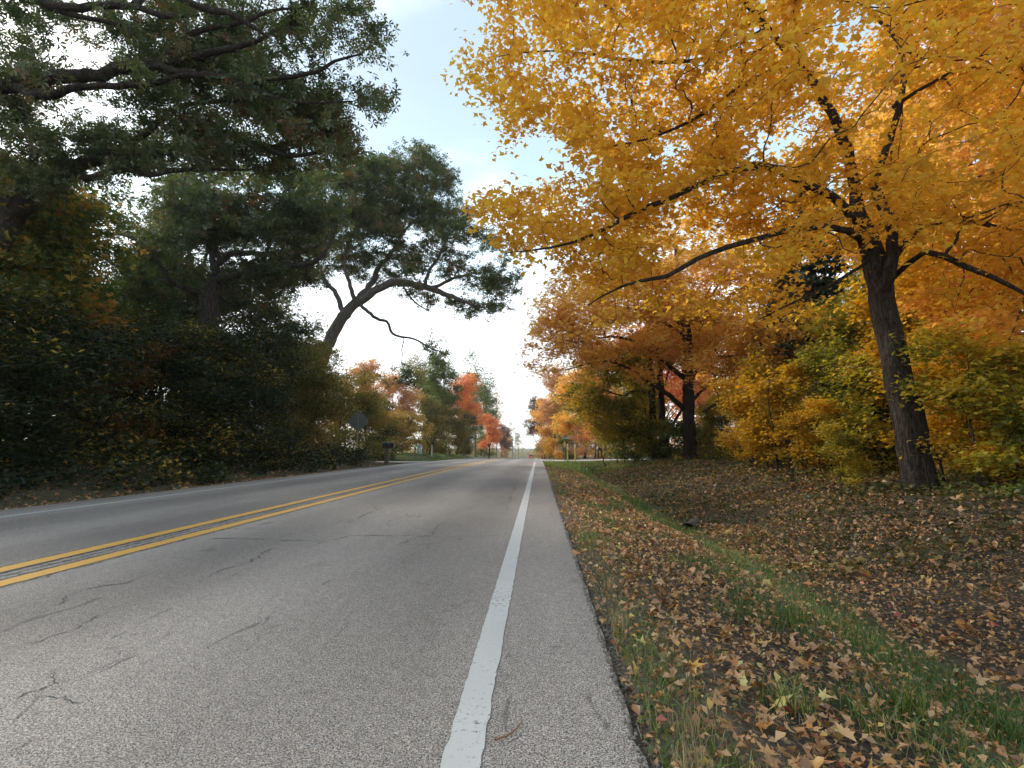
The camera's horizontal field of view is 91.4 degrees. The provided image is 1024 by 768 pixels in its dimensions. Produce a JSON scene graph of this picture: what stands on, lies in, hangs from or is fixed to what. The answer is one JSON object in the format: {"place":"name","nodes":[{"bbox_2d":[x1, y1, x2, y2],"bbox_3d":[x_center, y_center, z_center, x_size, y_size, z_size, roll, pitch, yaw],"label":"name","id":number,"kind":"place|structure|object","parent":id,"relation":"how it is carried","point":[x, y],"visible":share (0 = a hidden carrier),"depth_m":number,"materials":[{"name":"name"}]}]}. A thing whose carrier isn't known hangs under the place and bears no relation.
{"place":"outdoors","nodes":[
{"label":"outdoors","id":0,"kind":"place"},
{"bbox_2d":[0,456,648,767],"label":"road","id":1,"kind":"structure","parent":0,"point":[434,614],"depth_m":2.49,"materials":[{"name":"grey asphalt"}]},
{"bbox_2d":[0,0,1022,448],"label":"sky","id":2,"kind":"structure","parent":0,"point":[428,111],"materials":[{"name":"white"}]},
{"bbox_2d":[0,448,1023,767],"bbox_3d":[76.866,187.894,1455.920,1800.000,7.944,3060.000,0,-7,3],"label":"ground","id":3,"kind":"structure","parent":0,"point":[818,750],"depth_m":3.46,"materials":[{"name":"plant"}]},
{"bbox_2d":[0,273,113,474],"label":"thicket tree","id":4,"kind":"object","parent":3,"relation":"on","point":[35,426],"visible":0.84,"depth_m":10.21,"materials":[{"name":"green plant"}]},
{"bbox_2d":[0,144,149,403],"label":"vine covered tree","id":5,"kind":"object","parent":3,"relation":"on","point":[37,250],"visible":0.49,"depth_m":13.36,"materials":[{"name":"green plant"}]},
{"bbox_2d":[0,169,157,445],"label":"green tree","id":6,"kind":"object","parent":3,"relation":"on","point":[115,213],"visible":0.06,"depth_m":17.54,"materials":[{"name":"green plant"}]},
{"bbox_2d":[0,257,171,468],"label":"thicket tree","id":7,"kind":"object","parent":3,"relation":"on","point":[86,362],"visible":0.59,"depth_m":11.44,"materials":[{"name":"green plant"}]},
{"bbox_2d":[14,264,168,452],"bbox_3d":[-17.236,-0.850,19.803,6.854,7.722,7.108,3,-8,-24],"label":"thicket tree","id":8,"kind":"object","parent":3,"relation":"on","point":[95,425],"visible":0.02,"depth_m":19.57,"materials":[{"name":"green plant"}]},
{"bbox_2d":[25,294,184,464],"bbox_3d":[-11.071,-0.122,13.657,2.964,4.883,3.512,-6,-9,40],"label":"bush","id":9,"kind":"object","parent":3,"relation":"on","point":[133,422],"visible":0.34,"depth_m":13.71,"materials":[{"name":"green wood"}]},
{"bbox_2d":[88,303,186,437],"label":"thicket tree","id":10,"kind":"object","parent":3,"relation":"on","point":[148,384],"visible":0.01,"depth_m":23.03,"materials":[{"name":"green plant"}]},
{"bbox_2d":[87,242,204,396],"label":"green tree","id":11,"kind":"object","parent":3,"relation":"on","point":[166,284],"visible":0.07,"depth_m":23.01,"materials":[{"name":"green plant"}]},
{"bbox_2d":[61,306,278,464],"bbox_3d":[-10.371,0.013,15.343,5.970,5.054,5.758,1,-7,-10],"label":"thicket tree","id":12,"kind":"object","parent":3,"relation":"on","point":[194,374],"visible":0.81,"depth_m":14.94,"materials":[{"name":"green plant"}]},
{"bbox_2d":[113,156,261,404],"bbox_3d":[-17.593,-4.343,27.161,8.679,16.406,7.799,-6,-10,41],"label":"green tree","id":13,"kind":"object","parent":3,"relation":"on","point":[204,258],"visible":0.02,"depth_m":26.43,"materials":[{"name":"green plant"}]},
{"bbox_2d":[0,419,378,497],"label":"undergrowth","id":14,"kind":"object","parent":3,"relation":"on","point":[49,473],"visible":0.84,"depth_m":12.30,"materials":[{"name":"green plant"}]},
{"bbox_2d":[86,309,321,463],"bbox_3d":[-10.584,0.154,17.898,6.813,5.492,6.569,6,-9,-38],"label":"thicket tree","id":15,"kind":"object","parent":3,"relation":"on","point":[267,401],"visible":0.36,"depth_m":17.49,"materials":[{"name":"green plant"}]},
{"bbox_2d":[0,0,408,269],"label":"oak tree","id":16,"kind":"object","parent":3,"relation":"on","point":[183,69],"visible":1,"depth_m":11.45,"materials":[{"name":"green plant"}]},
{"bbox_2d":[155,301,260,393],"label":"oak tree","id":17,"kind":"object","parent":3,"relation":"on","point":[224,321],"visible":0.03,"depth_m":28.17,"materials":[{"name":"green plant"}]},
{"bbox_2d":[0,456,421,509],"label":"leaf litter","id":18,"kind":"object","parent":3,"relation":"on","point":[129,491],"visible":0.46,"depth_m":11.46,"materials":[{"name":"brown plant"}]},
{"bbox_2d":[0,454,435,509],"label":"grass","id":19,"kind":"structure","parent":3,"relation":"on","point":[159,487],"depth_m":10.93,"materials":[{"name":"green plant"}]},
{"bbox_2d":[93,161,354,430],"bbox_3d":[-11.812,-3.265,20.341,11.001,12.896,7.357,0,-7,3],"label":"oak tree","id":20,"kind":"object","parent":3,"relation":"on","point":[293,222],"visible":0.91,"depth_m":19.89,"materials":[{"name":"green plant"}]},
{"bbox_2d":[175,325,317,455],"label":"thicket tree","id":21,"kind":"object","parent":3,"relation":"on","point":[273,347],"visible":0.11,"depth_m":21.25,"materials":[{"name":"green plant"}]},
{"bbox_2d":[222,288,335,426],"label":"green tree","id":22,"kind":"object","parent":3,"relation":"on","point":[291,322],"visible":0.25,"depth_m":27.84,"materials":[{"name":"green plant"}]},
{"bbox_2d":[265,287,329,371],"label":"tree","id":23,"kind":"object","parent":3,"relation":"on","point":[298,304],"visible":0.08,"depth_m":34.56,"materials":[{"name":"green plant"}]},
{"bbox_2d":[259,336,352,453],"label":"thicket tree","id":24,"kind":"object","parent":3,"relation":"on","point":[331,349],"visible":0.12,"depth_m":27.05,"materials":[{"name":"green plant"}]},
{"bbox_2d":[246,340,366,456],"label":"thicket tree","id":25,"kind":"object","parent":3,"relation":"on","point":[331,400],"visible":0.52,"depth_m":24.43,"materials":[{"name":"green plant"}]},
{"bbox_2d":[319,356,391,445],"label":"tree","id":26,"kind":"object","parent":3,"relation":"on","point":[362,365],"visible":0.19,"depth_m":42.28,"materials":[{"name":"orange plant"}]},
{"bbox_2d":[348,411,368,449],"bbox_3d":[-9.694,3.364,31.380,1.291,3.377,0.058,0,-7,-1],"label":"road sign","id":27,"kind":"object","parent":3,"relation":"on","point":[358,423],"visible":0.78,"depth_m":31.53,"materials":[{"name":"metal"}]},
{"bbox_2d":[318,365,409,460],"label":"thicket tree","id":28,"kind":"object","parent":3,"relation":"on","point":[370,413],"visible":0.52,"depth_m":34.01,"materials":[{"name":"green plant"}]},
{"bbox_2d":[354,395,403,460],"bbox_3d":[-10.601,3.320,39.077,4.549,5.616,4.387,2,-7,-14],"label":"green bush","id":29,"kind":"object","parent":3,"relation":"on","point":[392,430],"visible":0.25,"depth_m":38.74,"materials":[{"name":"green plant"}]},
{"bbox_2d":[382,442,394,464],"bbox_3d":[-6.968,3.947,28.124,0.692,1.407,0.283,0,-7,3],"label":"mailbox","id":30,"kind":"object","parent":3,"relation":"on","point":[386,446],"visible":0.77,"depth_m":28.06,"materials":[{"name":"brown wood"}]},
{"bbox_2d":[375,408,415,453],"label":"golden bush","id":31,"kind":"object","parent":3,"relation":"on","point":[404,434],"visible":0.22,"depth_m":44.53,"materials":[{"name":"yellow plant"}]},
{"bbox_2d":[374,370,426,429],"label":"tree","id":32,"kind":"object","parent":3,"relation":"on","point":[405,402],"visible":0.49,"depth_m":50.27,"materials":[{"name":"orange plant"}]},
{"bbox_2d":[280,136,524,447],"bbox_3d":[-7.133,-5.595,30.681,15.952,20.760,9.902,0,-7,3],"label":"oak tree","id":33,"kind":"object","parent":3,"relation":"on","point":[370,215],"visible":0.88,"depth_m":29.82,"materials":[{"name":"green plant"}]},
{"bbox_2d":[320,422,499,456],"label":"woodland","id":34,"kind":"object","parent":3,"relation":"on","point":[413,450],"visible":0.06,"depth_m":121.72,"materials":[{"name":"green plant"}]},
{"bbox_2d":[385,411,441,454],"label":"golden bush","id":35,"kind":"object","parent":3,"relation":"on","point":[412,427],"visible":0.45,"depth_m":45.98,"materials":[{"name":"yellow plant"}]},
{"bbox_2d":[386,354,462,452],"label":"oak tree","id":36,"kind":"object","parent":3,"relation":"on","point":[417,369],"visible":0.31,"depth_m":64.67,"materials":[{"name":"green plant"}]},
{"bbox_2d":[376,452,473,461],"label":"grass","id":37,"kind":"structure","parent":3,"relation":"on","point":[431,457],"depth_m":42.69,"materials":[{"name":"green plant"}]},
{"bbox_2d":[407,391,452,454],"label":"olive bush","id":38,"kind":"object","parent":3,"relation":"on","point":[428,407],"visible":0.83,"depth_m":53.90,"materials":[{"name":"green plant"}]},
{"bbox_2d":[420,349,465,452],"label":"green tree","id":39,"kind":"object","parent":3,"relation":"on","point":[435,388],"visible":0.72,"depth_m":57.71,"materials":[{"name":"green plant"}]},
{"bbox_2d":[428,405,479,453],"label":"olive bush","id":40,"kind":"object","parent":3,"relation":"on","point":[463,432],"visible":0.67,"depth_m":58.79,"materials":[{"name":"green plant"}]},
{"bbox_2d":[444,372,488,454],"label":"maple tree","id":41,"kind":"object","parent":3,"relation":"on","point":[466,392],"visible":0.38,"depth_m":69.78,"materials":[{"name":"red plant"}]},
{"bbox_2d":[451,414,481,455],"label":"green bush","id":42,"kind":"object","parent":3,"relation":"on","point":[472,418],"visible":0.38,"depth_m":66.14,"materials":[{"name":"green plant"}]},
{"bbox_2d":[455,370,485,454],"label":"tree","id":43,"kind":"object","parent":3,"relation":"on","point":[476,393],"visible":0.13,"depth_m":88.09,"materials":[{"name":"green plant"}]},
{"bbox_2d":[452,346,501,456],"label":"bare tree","id":44,"kind":"object","parent":3,"relation":"on","point":[475,366],"visible":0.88,"depth_m":76.51,"materials":[{"name":"grey plant"}]},
{"bbox_2d":[472,428,499,456],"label":"olive bush","id":45,"kind":"object","parent":3,"relation":"on","point":[480,450],"visible":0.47,"depth_m":91.12,"materials":[{"name":"green plant"}]},
{"bbox_2d":[474,384,500,454],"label":"green tree","id":46,"kind":"object","parent":3,"relation":"on","point":[489,413],"visible":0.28,"depth_m":109.90,"materials":[{"name":"green plant"}]},
{"bbox_2d":[478,414,505,457],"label":"maple tree","id":47,"kind":"object","parent":3,"relation":"on","point":[493,432],"visible":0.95,"depth_m":79.36,"materials":[{"name":"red plant"}]},
{"bbox_2d":[489,389,509,456],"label":"bare tree","id":48,"kind":"object","parent":3,"relation":"on","point":[500,409],"visible":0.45,"depth_m":118.93,"materials":[{"name":"grey plant"}]},
{"bbox_2d":[497,424,512,456],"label":"purple tree","id":49,"kind":"object","parent":3,"relation":"on","point":[504,442],"visible":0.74,"depth_m":133.99,"materials":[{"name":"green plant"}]},
{"bbox_2d":[454,447,596,458],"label":"woodland","id":50,"kind":"object","parent":3,"relation":"on","point":[526,455],"visible":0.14,"depth_m":361.73,"materials":[{"name":"green plant"}]},
{"bbox_2d":[521,394,546,458],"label":"tree","id":51,"kind":"object","parent":3,"relation":"on","point":[530,431],"visible":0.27,"depth_m":92.03,"materials":[{"name":"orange plant"}]},
{"bbox_2d":[535,428,562,459],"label":"rust bush","id":52,"kind":"object","parent":3,"relation":"on","point":[540,445],"visible":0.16,"depth_m":84.93,"materials":[{"name":"orange plant"}]},
{"bbox_2d":[527,394,571,458],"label":"orange tree","id":53,"kind":"object","parent":3,"relation":"on","point":[545,429],"visible":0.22,"depth_m":76.83,"materials":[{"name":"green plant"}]},
{"bbox_2d":[541,437,559,458],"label":"yellow bush","id":54,"kind":"object","parent":3,"relation":"on","point":[551,443],"visible":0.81,"depth_m":62.94,"materials":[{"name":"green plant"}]},
{"bbox_2d":[531,361,585,430],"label":"tree","id":55,"kind":"object","parent":3,"relation":"on","point":[554,405],"visible":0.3,"depth_m":63.40,"materials":[{"name":"orange plant"}]},
{"bbox_2d":[550,420,581,459],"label":"green bush","id":56,"kind":"object","parent":3,"relation":"on","point":[570,456],"visible":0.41,"depth_m":55.76,"materials":[{"name":"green plant"}]},
{"bbox_2d":[546,366,596,458],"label":"orange tree","id":57,"kind":"object","parent":3,"relation":"on","point":[565,428],"visible":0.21,"depth_m":51.63,"materials":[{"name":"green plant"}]},
{"bbox_2d":[566,414,603,457],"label":"rust bush","id":58,"kind":"object","parent":3,"relation":"on","point":[580,449],"visible":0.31,"depth_m":49.29,"materials":[{"name":"orange plant"}]},
{"bbox_2d":[574,370,629,458],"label":"coral tree","id":59,"kind":"object","parent":3,"relation":"on","point":[586,435],"visible":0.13,"depth_m":45.47,"materials":[{"name":"orange plant"}]},
{"bbox_2d":[544,458,675,474],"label":"grass","id":60,"kind":"structure","parent":3,"relation":"on","point":[574,465],"depth_m":26.34,"materials":[{"name":"green plant"}]},
{"bbox_2d":[551,486,689,767],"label":"grit","id":61,"kind":"object","parent":3,"relation":"on","point":[622,699],"visible":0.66,"depth_m":2.13,"materials":[{"name":"grey gravel"}]},
{"bbox_2d":[595,422,648,465],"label":"green bush","id":62,"kind":"object","parent":3,"relation":"on","point":[628,454],"visible":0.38,"depth_m":27.23,"materials":[{"name":"green plant"}]},
{"bbox_2d":[551,290,723,458],"bbox_3d":[7.096,-0.597,27.218,10.199,9.883,6.380,0,-7,3],"label":"twin trunk tree","id":63,"kind":"object","parent":3,"relation":"on","point":[594,398],"visible":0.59,"depth_m":26.21,"materials":[{"name":"green plant"}]},
{"bbox_2d":[612,362,676,459],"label":"yellow green tree","id":64,"kind":"object","parent":3,"relation":"on","point":[656,402],"visible":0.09,"depth_m":30.30,"materials":[{"name":"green plant"}]},
{"bbox_2d":[623,416,681,461],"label":"yellow green bush","id":65,"kind":"object","parent":3,"relation":"on","point":[646,448],"visible":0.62,"depth_m":26.11,"materials":[{"name":"green plant"}]},
{"bbox_2d":[608,306,729,422],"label":"red maple","id":66,"kind":"object","parent":3,"relation":"on","point":[672,386],"visible":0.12,"depth_m":34.95,"materials":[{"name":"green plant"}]},
{"bbox_2d":[510,206,830,458],"bbox_3d":[7.881,-2.193,23.939,16.199,11.836,8.772,0,-7,3],"label":"maple tree","id":67,"kind":"object","parent":3,"relation":"on","point":[591,354],"visible":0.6,"depth_m":22.58,"materials":[{"name":"orange plant"}]},
{"bbox_2d":[646,417,706,457],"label":"green bush","id":68,"kind":"object","parent":3,"relation":"on","point":[675,432],"visible":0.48,"depth_m":24.32,"materials":[{"name":"green plant"}]},
{"bbox_2d":[599,574,798,767],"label":"dry grass","id":69,"kind":"structure","parent":3,"relation":"on","point":[692,735],"depth_m":1.59,"materials":[{"name":"green plant"}]},
{"bbox_2d":[672,318,735,433],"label":"orange tree","id":70,"kind":"object","parent":3,"relation":"on","point":[698,374],"visible":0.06,"depth_m":43.49,"materials":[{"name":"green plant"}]},
{"bbox_2d":[570,528,844,764],"bbox_3d":[0.842,1.386,3.311,0.684,0.112,5.016,0,-7,3],"label":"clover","id":71,"kind":"object","parent":3,"relation":"on","point":[650,748],"visible":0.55,"depth_m":2.05,"materials":[{"name":"green plant"}]},
{"bbox_2d":[695,392,738,456],"bbox_3d":[10.601,2.194,26.131,3.016,3.861,3.127,-1,-7,9],"label":"yellow green bush","id":72,"kind":"object","parent":3,"relation":"on","point":[711,420],"visible":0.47,"depth_m":25.80,"materials":[{"name":"green plant"}]},
{"bbox_2d":[440,0,1023,495],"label":"maple tree","id":73,"kind":"object","parent":3,"relation":"on","point":[892,212],"visible":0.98,"depth_m":7.35,"materials":[{"name":"yellow plant"}]},
{"bbox_2d":[700,343,786,468],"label":"maple sapling","id":74,"kind":"object","parent":3,"relation":"on","point":[738,406],"visible":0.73,"depth_m":14.03,"materials":[{"name":"yellow plant"}]},
{"bbox_2d":[725,401,791,467],"bbox_3d":[6.838,1.388,13.767,1.702,2.003,1.759,0,-7,2],"label":"maple seedling","id":75,"kind":"object","parent":3,"relation":"on","point":[753,447],"visible":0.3,"depth_m":13.63,"materials":[{"name":"yellow plant"}]},
{"bbox_2d":[672,302,852,458],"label":"curved trunk tree","id":76,"kind":"object","parent":3,"relation":"on","point":[756,327],"visible":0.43,"depth_m":20.12,"materials":[{"name":"orange plant"}]},
{"bbox_2d":[726,357,830,471],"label":"maple sapling","id":77,"kind":"object","parent":3,"relation":"on","point":[772,389],"visible":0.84,"depth_m":12.57,"materials":[{"name":"yellow plant"}]},
{"bbox_2d":[544,458,1023,767],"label":"leaf litter","id":78,"kind":"object","parent":3,"relation":"on","point":[1004,606],"visible":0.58,"depth_m":3.84,"materials":[{"name":"brown plant"}]},
{"bbox_2d":[547,467,1023,767],"bbox_3d":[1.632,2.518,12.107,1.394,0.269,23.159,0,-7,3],"label":"grass","id":79,"kind":"structure","parent":3,"relation":"on","point":[965,742],"depth_m":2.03,"materials":[{"name":"plant"}]},
{"bbox_2d":[761,381,826,459],"bbox_3d":[9.406,1.169,16.564,3.128,2.985,3.244,2,-7,-15],"label":"dark bush","id":80,"kind":"object","parent":3,"relation":"on","point":[808,392],"visible":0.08,"depth_m":16.04,"materials":[{"name":"yellow plant"}]},
{"bbox_2d":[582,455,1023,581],"bbox_3d":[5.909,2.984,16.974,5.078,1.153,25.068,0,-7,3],"label":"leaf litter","id":81,"kind":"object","parent":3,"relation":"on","point":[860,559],"visible":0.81,"depth_m":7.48,"materials":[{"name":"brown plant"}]},
{"bbox_2d":[769,394,852,476],"bbox_3d":[6.471,1.160,10.842,1.547,1.821,1.599,1,-7,-5],"label":"maple seedling","id":82,"kind":"object","parent":3,"relation":"on","point":[804,416],"visible":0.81,"depth_m":10.88,"materials":[{"name":"yellow plant"}]},
{"bbox_2d":[758,168,866,377],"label":"pine tree","id":83,"kind":"object","parent":3,"relation":"on","point":[813,280],"visible":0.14,"depth_m":19.48,"materials":[{"name":"green plant"}]},
{"bbox_2d":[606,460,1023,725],"bbox_3d":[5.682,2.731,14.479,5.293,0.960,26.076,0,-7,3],"label":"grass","id":84,"kind":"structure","parent":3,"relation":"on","point":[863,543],"depth_m":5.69,"materials":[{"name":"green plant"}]},
{"bbox_2d":[781,322,877,469],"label":"maple sapling","id":85,"kind":"object","parent":3,"relation":"on","point":[805,359],"visible":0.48,"depth_m":12.27,"materials":[{"name":"yellow plant"}]},
{"bbox_2d":[806,420,885,489],"bbox_3d":[5.627,1.262,8.531,1.151,1.311,1.114,0,-7,-1],"label":"maple seedling","id":86,"kind":"object","parent":3,"relation":"on","point":[857,466],"visible":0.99,"depth_m":8.41,"materials":[{"name":"yellow plant"}]},
{"bbox_2d":[672,394,1023,483],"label":"undergrowth","id":87,"kind":"object","parent":3,"relation":"on","point":[882,453],"visible":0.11,"depth_m":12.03,"materials":[{"name":"brown plant"}]},
{"bbox_2d":[806,354,897,468],"bbox_3d":[8.443,0.660,12.095,2.388,2.948,2.303,-3,-8,21],"label":"dark bush","id":88,"kind":"object","parent":3,"relation":"on","point":[887,411],"visible":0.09,"depth_m":11.82,"materials":[{"name":"green plant"}]},
{"bbox_2d":[789,252,935,414],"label":"yellow green tree","id":89,"kind":"object","parent":3,"relation":"on","point":[841,325],"visible":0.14,"depth_m":16.61,"materials":[{"name":"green plant"}]},
{"bbox_2d":[797,351,930,471],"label":"maple sapling","id":90,"kind":"object","parent":3,"relation":"on","point":[863,423],"visible":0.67,"depth_m":10.32,"materials":[{"name":"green plant"}]},
{"bbox_2d":[738,592,1023,767],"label":"grass tuft","id":91,"kind":"object","parent":3,"relation":"on","point":[922,702],"visible":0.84,"depth_m":2.03,"materials":[{"name":"green plant"}]},
{"bbox_2d":[835,277,945,436],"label":"maple sapling","id":92,"kind":"object","parent":3,"relation":"on","point":[872,342],"visible":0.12,"depth_m":13.27,"materials":[{"name":"yellow plant"}]},
{"bbox_2d":[800,89,1023,309],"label":"oak tree","id":93,"kind":"object","parent":3,"relation":"on","point":[869,157],"visible":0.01,"depth_m":19.78,"materials":[{"name":"orange plant"}]},
{"bbox_2d":[801,1,1023,282],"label":"tall orange tree","id":94,"kind":"object","parent":3,"relation":"on","point":[963,152],"visible":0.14,"depth_m":13.90,"materials":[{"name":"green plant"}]},
{"bbox_2d":[841,246,1023,465],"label":"maple sapling","id":95,"kind":"object","parent":3,"relation":"on","point":[908,282],"visible":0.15,"depth_m":10.31,"materials":[{"name":"yellow plant"}]},
{"bbox_2d":[843,219,1022,348],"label":"yellow tree","id":96,"kind":"object","parent":3,"relation":"on","point":[911,253],"depth_m":16.29,"materials":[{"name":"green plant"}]},
{"bbox_2d":[861,326,1023,481],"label":"maple sapling","id":97,"kind":"object","parent":3,"relation":"on","point":[932,426],"visible":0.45,"depth_m":7.81,"materials":[{"name":"yellow plant"}]},
{"bbox_2d":[882,317,1023,489],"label":"maple sapling","id":98,"kind":"object","parent":3,"relation":"on","point":[1011,354],"visible":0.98,"depth_m":6.93,"materials":[{"name":"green plant"}]},
{"bbox_2d":[895,199,1023,472],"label":"maple sapling","id":99,"kind":"object","parent":3,"relation":"on","point":[1011,325],"visible":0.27,"depth_m":8.74,"materials":[{"name":"orange plant"}]},
{"bbox_2d":[897,236,1023,429],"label":"maple sapling","id":100,"kind":"object","parent":3,"relation":"on","point":[1015,332],"visible":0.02,"depth_m":13.13,"materials":[{"name":"orange plant"}]},
{"bbox_2d":[912,0,1023,72],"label":"oak tree","id":101,"kind":"object","parent":3,"relation":"on","point":[994,18],"visible":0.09,"depth_m":10.96,"materials":[{"name":"orange plant"}]},
{"bbox_2d":[921,466,1023,500],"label":"undergrowth","id":102,"kind":"object","parent":3,"relation":"on","point":[950,487],"visible":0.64,"depth_m":6.95,"materials":[{"name":"brown plant"}]},
{"bbox_2d":[943,393,1023,483],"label":"maple seedling","id":103,"kind":"object","parent":3,"relation":"on","point":[968,437],"visible":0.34,"depth_m":7.08,"materials":[{"name":"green plant"}]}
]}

